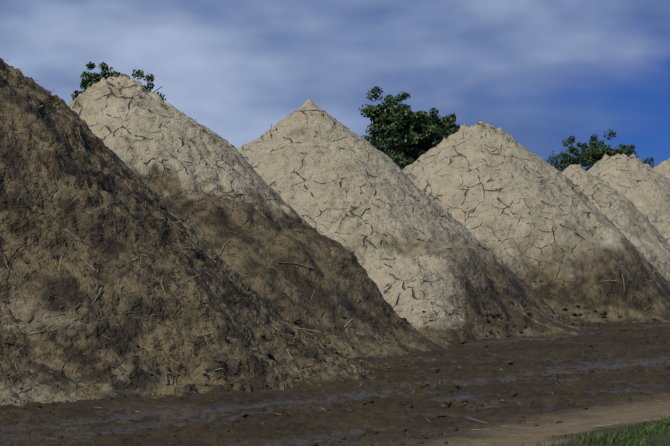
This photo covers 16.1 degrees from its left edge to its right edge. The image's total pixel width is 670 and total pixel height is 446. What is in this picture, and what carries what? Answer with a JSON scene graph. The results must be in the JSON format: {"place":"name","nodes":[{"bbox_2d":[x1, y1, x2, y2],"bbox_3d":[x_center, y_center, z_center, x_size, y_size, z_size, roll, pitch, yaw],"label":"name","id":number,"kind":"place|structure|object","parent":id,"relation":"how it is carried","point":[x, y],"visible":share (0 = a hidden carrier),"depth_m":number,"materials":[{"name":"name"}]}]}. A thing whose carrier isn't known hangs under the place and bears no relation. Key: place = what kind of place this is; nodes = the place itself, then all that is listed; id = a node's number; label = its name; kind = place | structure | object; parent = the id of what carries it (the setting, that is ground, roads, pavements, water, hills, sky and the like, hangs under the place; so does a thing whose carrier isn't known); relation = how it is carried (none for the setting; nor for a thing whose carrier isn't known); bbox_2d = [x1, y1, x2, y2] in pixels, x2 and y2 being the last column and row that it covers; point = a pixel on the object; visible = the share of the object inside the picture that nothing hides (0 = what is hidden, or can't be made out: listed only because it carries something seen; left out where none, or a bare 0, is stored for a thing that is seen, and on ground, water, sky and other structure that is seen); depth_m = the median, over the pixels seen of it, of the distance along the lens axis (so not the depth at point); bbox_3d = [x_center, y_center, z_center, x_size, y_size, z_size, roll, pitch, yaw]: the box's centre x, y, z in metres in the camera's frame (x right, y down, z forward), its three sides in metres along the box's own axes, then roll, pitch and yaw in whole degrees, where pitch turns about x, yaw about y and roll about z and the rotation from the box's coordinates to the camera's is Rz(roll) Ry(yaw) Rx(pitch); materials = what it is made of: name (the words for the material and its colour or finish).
{"place":"outdoors","nodes":[
{"label":"outdoors","id":0,"kind":"place"},
{"bbox_2d":[0,320,669,445],"bbox_3d":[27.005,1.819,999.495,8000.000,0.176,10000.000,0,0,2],"label":"ground sheet","id":1,"kind":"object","parent":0,"point":[314,419],"visible":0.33,"depth_m":23.59,"materials":[{"name":"brown soil"}]},
{"bbox_2d":[71,61,165,100],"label":"tree","id":2,"kind":"object","parent":1,"relation":"on","point":[88,80],"visible":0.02,"depth_m":132.63,"materials":[{"name":"green plant"}]},
{"bbox_2d":[0,58,389,406],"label":"mud pile","id":3,"kind":"object","parent":1,"relation":"on","point":[143,295],"visible":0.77,"depth_m":26.26,"materials":[{"name":"soil"}]},
{"bbox_2d":[0,400,458,443],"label":"puddle water","id":4,"kind":"structure","parent":1,"relation":"on","point":[33,433],"depth_m":21.92,"materials":[{"name":"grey liquid"}]},
{"bbox_2d":[67,73,466,357],"bbox_3d":[-3.155,-0.107,35.776,11.243,4.324,11.385,0,0,2],"label":"mud pile","id":5,"kind":"object","parent":1,"relation":"on","point":[188,183],"visible":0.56,"depth_m":33.95,"materials":[{"name":"soil"}]},
{"bbox_2d":[0,65,669,445],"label":"straw debris","id":6,"kind":"object","parent":1,"relation":"on","point":[246,275],"visible":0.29,"depth_m":27.77,"materials":[{"name":"brown plant"}]},
{"bbox_2d":[0,294,669,445],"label":"mud clods","id":7,"kind":"object","parent":1,"relation":"on","point":[513,393],"visible":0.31,"depth_m":26.00,"materials":[{"name":"brown soil"}]},
{"bbox_2d":[358,86,450,169],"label":"tree","id":8,"kind":"object","parent":1,"relation":"on","point":[405,127],"visible":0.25,"depth_m":128.79,"materials":[{"name":"green plant"}]},
{"bbox_2d":[237,99,597,340],"bbox_3d":[-0.370,-0.034,41.387,10.993,4.249,10.878,0,0,2],"label":"mud pile","id":9,"kind":"object","parent":1,"relation":"on","point":[295,146],"visible":0.44,"depth_m":39.23,"materials":[{"name":"soil"}]},
{"bbox_2d":[379,111,459,158],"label":"tree","id":10,"kind":"object","parent":1,"relation":"on","point":[452,120],"depth_m":137.63,"materials":[{"name":"green plant"}]},
{"bbox_2d":[402,120,669,323],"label":"mud pile","id":11,"kind":"object","parent":1,"relation":"on","point":[440,181],"visible":0.38,"depth_m":44.87,"materials":[{"name":"soil"}]},
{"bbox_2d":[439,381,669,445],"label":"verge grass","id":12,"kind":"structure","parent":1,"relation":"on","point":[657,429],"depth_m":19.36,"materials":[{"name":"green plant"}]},
{"bbox_2d":[546,129,654,171],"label":"tree","id":13,"kind":"object","parent":1,"relation":"on","point":[593,154],"visible":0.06,"depth_m":192.57,"materials":[{"name":"green plant"}]},
{"bbox_2d":[561,164,669,281],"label":"mud pile","id":14,"kind":"object","parent":1,"relation":"on","point":[630,221],"visible":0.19,"depth_m":55.20,"materials":[{"name":"soil"}]},
{"bbox_2d":[587,153,669,243],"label":"mud pile","id":15,"kind":"object","parent":1,"relation":"on","point":[650,191],"visible":0.23,"depth_m":61.31,"materials":[{"name":"soil"}]},
{"bbox_2d":[653,158,669,178],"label":"mud pile","id":16,"kind":"object","parent":1,"relation":"on","point":[662,167],"visible":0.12,"depth_m":65.20,"materials":[{"name":"soil"}]},
{"bbox_2d":[0,0,669,171],"label":"sky","id":17,"kind":"structure","parent":0,"point":[545,73],"materials":[{"name":"blue"}]}
]}

